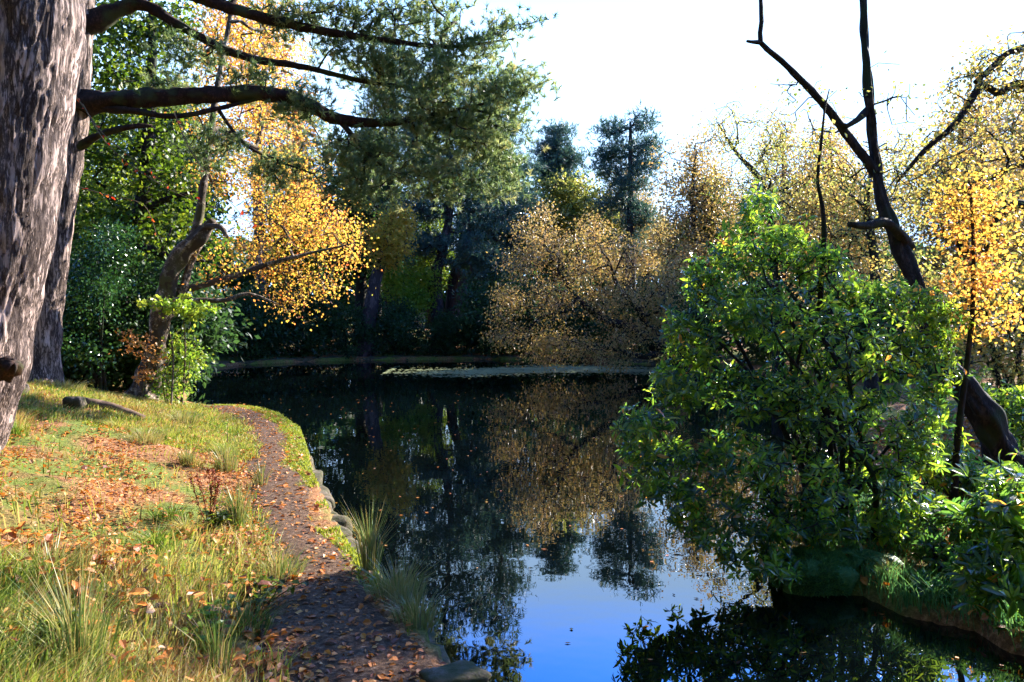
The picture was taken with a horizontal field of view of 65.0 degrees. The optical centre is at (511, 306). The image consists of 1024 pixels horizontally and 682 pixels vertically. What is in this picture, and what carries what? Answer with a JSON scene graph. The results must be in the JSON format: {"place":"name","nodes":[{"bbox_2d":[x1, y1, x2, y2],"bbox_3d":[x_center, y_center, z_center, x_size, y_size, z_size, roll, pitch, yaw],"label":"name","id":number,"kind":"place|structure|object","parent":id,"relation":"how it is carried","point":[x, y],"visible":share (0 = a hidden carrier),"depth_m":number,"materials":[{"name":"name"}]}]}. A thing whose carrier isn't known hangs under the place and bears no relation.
{"place":"outdoors","nodes":[
{"label":"outdoors","id":0,"kind":"place"},
{"bbox_2d":[205,405,432,681],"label":"path","id":1,"kind":"structure","parent":0,"point":[352,600],"depth_m":4.76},
{"bbox_2d":[0,305,1023,681],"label":"ground","id":2,"kind":"structure","parent":0,"point":[24,475],"depth_m":6.97,"materials":[{"name":"plant"}]},
{"bbox_2d":[0,600,82,650],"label":"bramble","id":3,"kind":"object","parent":2,"relation":"on","point":[15,623],"visible":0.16,"depth_m":3.60,"materials":[{"name":"green plant"}]},
{"bbox_2d":[0,0,87,452],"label":"pine tree","id":4,"kind":"object","parent":2,"relation":"on","point":[43,48],"visible":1,"depth_m":6.81,"materials":[{"name":"brown plant"}]},
{"bbox_2d":[0,523,126,580],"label":"rush tuft","id":5,"kind":"object","parent":2,"relation":"on","point":[74,556],"visible":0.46,"depth_m":4.65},
{"bbox_2d":[44,378,89,390],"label":"rush tuft","id":6,"kind":"object","parent":2,"relation":"on","point":[69,384],"visible":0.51,"depth_m":12.52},
{"bbox_2d":[62,396,86,409],"bbox_3d":[-5.818,1.302,10.694,0.264,0.229,0.215,0,0,0],"label":"stone","id":7,"kind":"object","parent":2,"relation":"on","point":[78,401],"visible":0.62,"depth_m":10.60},
{"bbox_2d":[0,535,174,680],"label":"rush tuft","id":8,"kind":"object","parent":2,"relation":"on","point":[66,620],"visible":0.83,"depth_m":3.49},
{"bbox_2d":[61,214,158,391],"bbox_3d":[-8.716,-0.005,17.153,2.226,3.890,2.985,0,0,0],"label":"holly bush","id":9,"kind":"object","parent":2,"relation":"on","point":[107,288],"visible":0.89,"depth_m":16.62,"materials":[{"name":"green plant"}]},
{"bbox_2d":[61,273,168,390],"bbox_3d":[-9.537,0.681,17.439,4.445,3.214,3.415,0,0,-13],"label":"evergreen shrub","id":10,"kind":"object","parent":2,"relation":"on","point":[68,373],"visible":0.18,"depth_m":17.12,"materials":[{"name":"green plant"}]},
{"bbox_2d":[85,397,145,418],"bbox_3d":[-5.433,1.390,10.881,0.890,0.368,0.162,0,0,-5],"label":"fallen log","id":11,"kind":"object","parent":2,"relation":"on","point":[102,403],"visible":0.53,"depth_m":10.84,"materials":[{"name":"brown wood"}]},
{"bbox_2d":[70,119,162,274],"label":"maple tree","id":12,"kind":"object","parent":2,"relation":"on","point":[80,198],"visible":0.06,"depth_m":22.65,"materials":[{"name":"green plant"}]},
{"bbox_2d":[109,328,167,397],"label":"orange beech sapling","id":13,"kind":"object","parent":2,"relation":"on","point":[145,372],"visible":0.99,"depth_m":13.60,"materials":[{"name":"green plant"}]},
{"bbox_2d":[107,426,177,444],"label":"rush tuft","id":14,"kind":"object","parent":2,"relation":"on","point":[147,437],"visible":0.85,"depth_m":9.30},
{"bbox_2d":[85,257,225,382],"bbox_3d":[-7.958,0.463,18.116,2.510,3.082,4.035,0,0,0],"label":"holly bush","id":15,"kind":"object","parent":2,"relation":"on","point":[138,310],"visible":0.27,"depth_m":17.59,"materials":[{"name":"green plant"}]},
{"bbox_2d":[71,0,248,387],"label":"maple tree","id":16,"kind":"object","parent":2,"relation":"on","point":[142,188],"visible":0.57,"depth_m":18.36,"materials":[{"name":"green plant"}]},
{"bbox_2d":[0,379,320,681],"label":"grass","id":17,"kind":"structure","parent":2,"relation":"on","point":[17,664],"depth_m":4.69,"materials":[{"name":"plant"}]},
{"bbox_2d":[66,240,260,395],"bbox_3d":[-8.290,0.512,18.878,5.856,4.097,4.310,0,0,28],"label":"evergreen shrub","id":18,"kind":"object","parent":2,"relation":"on","point":[212,336],"visible":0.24,"depth_m":18.17,"materials":[{"name":"green plant"}]},
{"bbox_2d":[96,23,243,282],"bbox_3d":[-17.216,-6.383,38.186,9.309,14.544,6.827,0,0,37],"label":"pine tree","id":19,"kind":"object","parent":2,"relation":"on","point":[136,59],"visible":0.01,"depth_m":37.77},
{"bbox_2d":[132,288,220,405],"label":"lime sapling","id":20,"kind":"object","parent":2,"relation":"on","point":[176,306],"visible":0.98,"depth_m":13.70,"materials":[{"name":"green plant"}]},
{"bbox_2d":[144,324,214,404],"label":"lime green shrub","id":21,"kind":"object","parent":2,"relation":"on","point":[166,385],"visible":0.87,"depth_m":13.90,"materials":[{"name":"green plant"}]},
{"bbox_2d":[121,63,238,278],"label":"evergreen oak","id":22,"kind":"object","parent":2,"relation":"on","point":[215,211],"visible":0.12,"depth_m":30.40,"materials":[{"name":"green plant"}]},
{"bbox_2d":[154,408,205,425],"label":"rush tuft","id":23,"kind":"object","parent":2,"relation":"on","point":[183,418],"visible":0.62,"depth_m":11.33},
{"bbox_2d":[170,441,201,466],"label":"rush tuft","id":24,"kind":"object","parent":2,"relation":"on","point":[188,457],"visible":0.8,"depth_m":8.61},
{"bbox_2d":[188,468,222,524],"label":"dock plant","id":25,"kind":"object","parent":2,"relation":"on","point":[218,485],"visible":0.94,"depth_m":6.37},
{"bbox_2d":[177,594,235,648],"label":"nettle","id":26,"kind":"object","parent":2,"relation":"on","point":[208,615],"visible":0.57,"depth_m":4.21,"materials":[{"name":"green plant"}]},
{"bbox_2d":[166,586,261,679],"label":"rush tuft","id":27,"kind":"object","parent":2,"relation":"on","point":[215,645],"visible":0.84,"depth_m":3.78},
{"bbox_2d":[196,503,235,530],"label":"bramble","id":28,"kind":"object","parent":2,"relation":"on","point":[220,515],"visible":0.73,"depth_m":6.40,"materials":[{"name":"green plant"}]},
{"bbox_2d":[0,384,445,681],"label":"fallen leaves","id":29,"kind":"object","parent":2,"relation":"on","point":[12,532],"visible":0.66,"depth_m":5.25,"materials":[{"name":"orange plant"}]},
{"bbox_2d":[197,438,249,471],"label":"rush tuft","id":30,"kind":"object","parent":2,"relation":"on","point":[223,459],"visible":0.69,"depth_m":8.74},
{"bbox_2d":[201,472,269,529],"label":"rush tuft","id":31,"kind":"object","parent":2,"relation":"on","point":[238,508],"visible":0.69,"depth_m":6.52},
{"bbox_2d":[193,583,295,639],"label":"rush tuft","id":32,"kind":"object","parent":2,"relation":"on","point":[249,616],"visible":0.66,"depth_m":4.43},
{"bbox_2d":[82,390,411,635],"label":"short turf","id":33,"kind":"structure","parent":2,"relation":"on","point":[295,429],"depth_m":9.70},
{"bbox_2d":[208,281,293,363],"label":"evergreen shrub","id":34,"kind":"object","parent":2,"relation":"on","point":[249,307],"visible":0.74,"depth_m":29.34,"materials":[{"name":"green plant"}]},
{"bbox_2d":[123,0,381,401],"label":"birch tree","id":35,"kind":"object","parent":2,"relation":"on","point":[184,253],"visible":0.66,"depth_m":16.11,"materials":[{"name":"yellow plant"}]},
{"bbox_2d":[179,0,332,301],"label":"birch tree","id":36,"kind":"object","parent":2,"relation":"on","point":[258,279],"visible":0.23,"depth_m":33.84,"materials":[{"name":"yellow plant"}]},
{"bbox_2d":[221,575,308,612],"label":"bramble","id":37,"kind":"object","parent":2,"relation":"on","point":[277,589],"visible":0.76,"depth_m":4.83,"materials":[{"name":"green plant"}]},
{"bbox_2d":[232,534,325,581],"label":"rush tuft","id":38,"kind":"object","parent":2,"relation":"on","point":[276,567],"visible":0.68,"depth_m":5.33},
{"bbox_2d":[226,63,345,292],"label":"pine tree","id":39,"kind":"object","parent":2,"relation":"on","point":[271,142],"visible":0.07,"depth_m":43.25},
{"bbox_2d":[245,142,337,339],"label":"maple tree","id":40,"kind":"object","parent":2,"relation":"on","point":[307,261],"visible":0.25,"depth_m":34.68,"materials":[{"name":"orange plant"}]},
{"bbox_2d":[28,0,563,383],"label":"pine tree","id":41,"kind":"object","parent":2,"relation":"on","point":[470,129],"visible":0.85,"depth_m":13.61,"materials":[{"name":"green plant"}]},
{"bbox_2d":[82,104,259,226],"bbox_3d":[-4.383,-1.808,10.171,2.388,1.635,0.271,0,0,5],"label":"hanging twig","id":42,"kind":"object","parent":41,"relation":"attached to","point":[127,163],"visible":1,"depth_m":10.14,"materials":[{"name":"brown plant"}]},
{"bbox_2d":[238,278,361,359],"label":"evergreen shrub","id":43,"kind":"object","parent":2,"relation":"on","point":[306,344],"visible":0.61,"depth_m":30.94,"materials":[{"name":"green plant"}]},
{"bbox_2d":[331,514,352,530],"bbox_3d":[-1.573,1.922,7.001,0.279,0.218,0.400,0,0,-38],"label":"stone","id":44,"kind":"object","parent":2,"relation":"on","point":[338,518],"visible":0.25,"depth_m":6.92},
{"bbox_2d":[309,301,389,360],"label":"evergreen shrub","id":45,"kind":"object","parent":2,"relation":"on","point":[356,332],"visible":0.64,"depth_m":31.56,"materials":[{"name":"green plant"}]},
{"bbox_2d":[301,112,428,341],"bbox_3d":[-6.876,-3.652,36.047,4.530,10.655,6.504,0,0,38],"label":"birch tree","id":46,"kind":"object","parent":2,"relation":"on","point":[361,284],"visible":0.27,"depth_m":35.11,"materials":[{"name":"yellow plant"}]},
{"bbox_2d":[329,498,401,572],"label":"rush tuft","id":47,"kind":"object","parent":2,"relation":"on","point":[370,545],"visible":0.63,"depth_m":5.42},
{"bbox_2d":[313,20,452,342],"bbox_3d":[-5.811,-5.432,36.166,6.464,14.367,4.868,0,0,0],"label":"pine tree","id":48,"kind":"object","parent":2,"relation":"on","point":[404,149],"visible":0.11,"depth_m":35.57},
{"bbox_2d":[352,197,423,356],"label":"birch tree","id":49,"kind":"object","parent":2,"relation":"on","point":[392,233],"visible":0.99,"depth_m":31.76,"materials":[{"name":"green plant"}]},
{"bbox_2d":[337,546,449,605],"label":"rush tuft","id":50,"kind":"object","parent":2,"relation":"on","point":[397,582],"visible":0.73,"depth_m":4.97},
{"bbox_2d":[366,296,444,359],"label":"evergreen shrub","id":51,"kind":"object","parent":2,"relation":"on","point":[401,332],"visible":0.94,"depth_m":31.90,"materials":[{"name":"green plant"}]},
{"bbox_2d":[367,579,463,632],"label":"rush tuft","id":52,"kind":"object","parent":2,"relation":"on","point":[416,610],"visible":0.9,"depth_m":4.60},
{"bbox_2d":[379,253,460,347],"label":"maple sapling","id":53,"kind":"object","parent":2,"relation":"on","point":[405,289],"visible":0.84,"depth_m":33.32,"materials":[{"name":"green plant"}]},
{"bbox_2d":[400,199,458,327],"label":"maple tree","id":54,"kind":"object","parent":2,"relation":"on","point":[435,225],"visible":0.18,"depth_m":40.69,"materials":[{"name":"green plant"}]},
{"bbox_2d":[205,355,659,365],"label":"bank","id":55,"kind":"structure","parent":2,"relation":"on","point":[304,359],"depth_m":30.83,"materials":[{"name":"plant"}]},
{"bbox_2d":[414,307,470,359],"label":"evergreen shrub","id":56,"kind":"object","parent":2,"relation":"on","point":[447,335],"visible":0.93,"depth_m":31.99,"materials":[{"name":"green plant"}]},
{"bbox_2d":[419,660,491,681],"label":"stone","id":57,"kind":"object","parent":2,"relation":"on","point":[463,671],"visible":0.98,"depth_m":3.85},
{"bbox_2d":[389,59,526,349],"bbox_3d":[-2.401,-4.418,33.926,6.257,12.786,4.377,0,0,0],"label":"pine tree","id":58,"kind":"object","parent":2,"relation":"on","point":[443,243],"visible":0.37,"depth_m":33.60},
{"bbox_2d":[399,136,531,315],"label":"pine tree","id":59,"kind":"object","parent":2,"relation":"on","point":[460,284],"visible":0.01,"depth_m":46.79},
{"bbox_2d":[441,266,540,359],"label":"evergreen shrub","id":60,"kind":"object","parent":2,"relation":"on","point":[472,316],"visible":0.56,"depth_m":31.66,"materials":[{"name":"green plant"}]},
{"bbox_2d":[453,168,538,289],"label":"evergreen oak","id":61,"kind":"object","parent":2,"relation":"on","point":[517,272],"visible":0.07,"depth_m":37.38,"materials":[{"name":"green plant"}]},
{"bbox_2d":[444,67,551,314],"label":"pine tree","id":62,"kind":"object","parent":2,"relation":"on","point":[450,302],"visible":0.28,"depth_m":35.76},
{"bbox_2d":[482,274,588,360],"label":"evergreen shrub","id":63,"kind":"object","parent":2,"relation":"on","point":[527,310],"visible":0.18,"depth_m":32.04,"materials":[{"name":"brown plant"}]},
{"bbox_2d":[79,180,1023,312],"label":"distant woodland","id":64,"kind":"object","parent":2,"relation":"on","point":[345,296],"visible":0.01,"depth_m":49.96,"materials":[{"name":"green plant"}]},
{"bbox_2d":[525,115,590,289],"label":"pine tree","id":65,"kind":"object","parent":2,"relation":"on","point":[557,154],"visible":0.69,"depth_m":39.48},
{"bbox_2d":[529,174,586,287],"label":"evergreen oak","id":66,"kind":"object","parent":2,"relation":"on","point":[546,267],"visible":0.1,"depth_m":40.05,"materials":[{"name":"green plant"}]},
{"bbox_2d":[513,161,625,292],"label":"oak tree","id":67,"kind":"object","parent":2,"relation":"on","point":[572,205],"visible":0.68,"depth_m":38.40,"materials":[{"name":"green plant"}]},
{"bbox_2d":[526,273,637,361],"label":"evergreen shrub","id":68,"kind":"object","parent":2,"relation":"on","point":[572,323],"visible":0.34,"depth_m":30.85,"materials":[{"name":"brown plant"}]},
{"bbox_2d":[474,188,707,375],"bbox_3d":[2.777,-0.613,25.557,8.245,6.299,4.268,0,0,-25],"label":"willow tree","id":69,"kind":"object","parent":2,"relation":"on","point":[646,336],"visible":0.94,"depth_m":25.24,"materials":[{"name":"brown plant"}]},
{"bbox_2d":[578,98,673,296],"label":"pine tree","id":70,"kind":"object","parent":2,"relation":"on","point":[630,210],"visible":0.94,"depth_m":36.64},
{"bbox_2d":[578,282,673,359],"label":"evergreen shrub","id":71,"kind":"object","parent":2,"relation":"on","point":[607,328],"visible":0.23,"depth_m":30.19,"materials":[{"name":"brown plant"}]},
{"bbox_2d":[586,161,671,285],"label":"oak tree","id":72,"kind":"object","parent":2,"relation":"on","point":[645,254],"visible":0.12,"depth_m":39.80,"materials":[{"name":"brown plant"}]},
{"bbox_2d":[620,182,673,295],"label":"oak tree","id":73,"kind":"object","parent":2,"relation":"on","point":[648,274],"visible":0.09,"depth_m":44.69,"materials":[{"name":"brown plant"}]},
{"bbox_2d":[646,281,737,360],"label":"evergreen shrub","id":74,"kind":"object","parent":2,"relation":"on","point":[721,330],"visible":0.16,"depth_m":28.31,"materials":[{"name":"green plant"}]},
{"bbox_2d":[638,111,766,290],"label":"birch tree","id":75,"kind":"object","parent":2,"relation":"on","point":[690,192],"visible":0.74,"depth_m":32.62,"materials":[{"name":"brown plant"}]},
{"bbox_2d":[667,165,747,307],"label":"oak tree","id":76,"kind":"object","parent":2,"relation":"on","point":[714,235],"visible":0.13,"depth_m":33.35,"materials":[{"name":"brown plant"}]},
{"bbox_2d":[655,149,763,311],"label":"oak tree","id":77,"kind":"object","parent":2,"relation":"on","point":[719,200],"visible":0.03,"depth_m":35.92,"materials":[{"name":"yellow plant"}]},
{"bbox_2d":[691,101,836,301],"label":"oak tree","id":78,"kind":"object","parent":2,"relation":"on","point":[786,172],"visible":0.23,"depth_m":30.68,"materials":[{"name":"yellow plant"}]},
{"bbox_2d":[723,276,814,363],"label":"evergreen shrub","id":79,"kind":"object","parent":2,"relation":"on","point":[757,352],"visible":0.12,"depth_m":26.32,"materials":[{"name":"green plant"}]},
{"bbox_2d":[695,89,872,380],"bbox_3d":[7.871,-1.835,22.558,5.960,8.207,3.976,0,0,-23],"label":"birch tree","id":80,"kind":"object","parent":2,"relation":"on","point":[755,173],"visible":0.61,"depth_m":22.29,"materials":[{"name":"yellow plant"}]},
{"bbox_2d":[609,177,979,593],"bbox_3d":[2.537,0.427,7.102,3.617,3.313,2.398,0,0,-38],"label":"rhododendron","id":81,"kind":"object","parent":2,"relation":"on","point":[822,500],"visible":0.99,"depth_m":6.73,"materials":[{"name":"green plant"}]},
{"bbox_2d":[782,89,846,315],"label":"elder sapling","id":82,"kind":"object","parent":2,"relation":"on","point":[823,219],"visible":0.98,"depth_m":7.49,"materials":[{"name":"brown plant"}]},
{"bbox_2d":[768,541,861,597],"bbox_3d":[2.276,2.045,6.049,0.711,0.536,0.618,0,0,0],"label":"moss mound","id":83,"kind":"object","parent":2,"relation":"on","point":[826,574],"visible":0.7,"depth_m":5.85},
{"bbox_2d":[731,517,817,548],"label":"fern","id":84,"kind":"object","parent":83,"relation":"on","point":[771,536],"visible":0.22,"depth_m":6.22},
{"bbox_2d":[783,291,867,370],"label":"evergreen shrub","id":85,"kind":"object","parent":2,"relation":"on","point":[814,310],"visible":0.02,"depth_m":23.50,"materials":[{"name":"green plant"}]},
{"bbox_2d":[751,122,909,373],"bbox_3d":[8.738,-1.601,22.644,4.684,7.191,3.566,0,0,22],"label":"oak tree","id":86,"kind":"object","parent":2,"relation":"on","point":[816,211],"visible":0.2,"depth_m":22.29,"materials":[{"name":"yellow plant"}]},
{"bbox_2d":[786,104,884,263],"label":"oak tree","id":87,"kind":"object","parent":2,"relation":"on","point":[840,141],"visible":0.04,"depth_m":32.94,"materials":[{"name":"yellow plant"}]},
{"bbox_2d":[792,150,889,293],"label":"oak tree","id":88,"kind":"object","parent":2,"relation":"on","point":[851,219],"visible":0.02,"depth_m":26.86,"materials":[{"name":"yellow plant"}]},
{"bbox_2d":[791,119,947,398],"bbox_3d":[7.667,-0.997,16.897,3.350,6.164,3.174,0,0,0],"label":"birch tree","id":89,"kind":"object","parent":2,"relation":"on","point":[873,248],"visible":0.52,"depth_m":16.91,"materials":[{"name":"yellow plant"}]},
{"bbox_2d":[834,546,905,569],"bbox_3d":[2.690,1.896,6.081,0.538,0.113,0.450,0,0,29],"label":"moss mound","id":90,"kind":"object","parent":2,"relation":"on","point":[852,553],"visible":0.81,"depth_m":6.03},
{"bbox_2d":[746,0,1023,475],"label":"oak tree","id":91,"kind":"object","parent":2,"relation":"on","point":[985,414],"visible":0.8,"depth_m":9.34,"materials":[{"name":"brown plant"}]},
{"bbox_2d":[859,550,911,581],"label":"rush tuft","id":92,"kind":"object","parent":2,"relation":"on","point":[877,564],"visible":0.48,"depth_m":5.84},
{"bbox_2d":[826,274,984,382],"bbox_3d":[9.589,0.748,20.338,3.402,3.234,4.622,0,0,-15],"label":"evergreen shrub","id":93,"kind":"object","parent":2,"relation":"on","point":[900,329],"visible":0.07,"depth_m":19.69,"materials":[{"name":"green plant"}]},
{"bbox_2d":[819,476,1023,650],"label":"bank grass","id":94,"kind":"structure","parent":2,"relation":"on","point":[865,572],"depth_m":5.60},
{"bbox_2d":[825,411,1023,633],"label":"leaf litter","id":95,"kind":"object","parent":2,"relation":"on","point":[863,579],"visible":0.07,"depth_m":8.66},
{"bbox_2d":[854,23,1023,249],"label":"oak tree","id":96,"kind":"object","parent":2,"relation":"on","point":[986,85],"visible":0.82,"depth_m":10.07,"materials":[{"name":"yellow plant"}]},
{"bbox_2d":[866,228,1023,427],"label":"beech thicket","id":97,"kind":"object","parent":2,"relation":"on","point":[997,360],"visible":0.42,"depth_m":11.89,"materials":[{"name":"yellow plant"}]},
{"bbox_2d":[872,71,1023,365],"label":"birch tree","id":98,"kind":"object","parent":2,"relation":"on","point":[984,250],"visible":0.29,"depth_m":21.35,"materials":[{"name":"yellow plant"}]},
{"bbox_2d":[901,406,1005,528],"bbox_3d":[3.974,1.516,7.375,1.384,1.230,1.007,0,0,-25],"label":"rhododendron","id":99,"kind":"object","parent":2,"relation":"on","point":[964,453],"visible":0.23,"depth_m":7.27,"materials":[{"name":"green plant"}]},
{"bbox_2d":[898,496,1023,631],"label":"rhododendron","id":100,"kind":"object","parent":2,"relation":"on","point":[931,540],"visible":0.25,"depth_m":5.84,"materials":[{"name":"green plant"}]},
{"bbox_2d":[907,158,1023,500],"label":"beech sapling","id":101,"kind":"object","parent":2,"relation":"on","point":[974,226],"visible":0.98,"depth_m":7.17,"materials":[{"name":"yellow plant"}]},
{"bbox_2d":[915,78,1023,348],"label":"oak tree","id":102,"kind":"object","parent":2,"relation":"on","point":[1002,128],"visible":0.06,"depth_m":24.78,"materials":[{"name":"yellow plant"}]},
{"bbox_2d":[929,452,1023,504],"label":"rhododendron","id":103,"kind":"object","parent":2,"relation":"on","point":[973,471],"visible":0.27,"depth_m":7.28,"materials":[{"name":"green plant"}]},
{"bbox_2d":[938,448,1023,626],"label":"rhododendron","id":104,"kind":"object","parent":2,"relation":"on","point":[995,578],"visible":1,"depth_m":4.55,"materials":[{"name":"green plant"}]},
{"bbox_2d":[949,366,1023,455],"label":"rhododendron","id":105,"kind":"object","parent":2,"relation":"on","point":[1016,395],"visible":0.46,"depth_m":9.56,"materials":[{"name":"green plant"}]},
{"bbox_2d":[984,43,1023,232],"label":"oak tree","id":106,"kind":"object","parent":2,"relation":"on","point":[1020,137],"visible":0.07,"depth_m":27.14,"materials":[{"name":"yellow plant"}]},
{"bbox_2d":[987,142,1023,287],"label":"oak tree","id":107,"kind":"object","parent":2,"relation":"on","point":[1020,246],"visible":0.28,"depth_m":18.86,"materials":[{"name":"yellow plant"}]},
{"bbox_2d":[91,0,1023,293],"label":"sky","id":108,"kind":"structure","parent":0,"point":[680,57],"materials":[{"name":"white"}]},
{"bbox_2d":[185,359,1023,681],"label":"water","id":109,"kind":"structure","parent":0,"point":[551,533],"depth_m":7.34,"materials":[{"name":"black liquid"}]},
{"bbox_2d":[381,363,703,377],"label":"duckweed","id":110,"kind":"object","parent":109,"relation":"on","point":[569,369],"visible":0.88,"depth_m":26.34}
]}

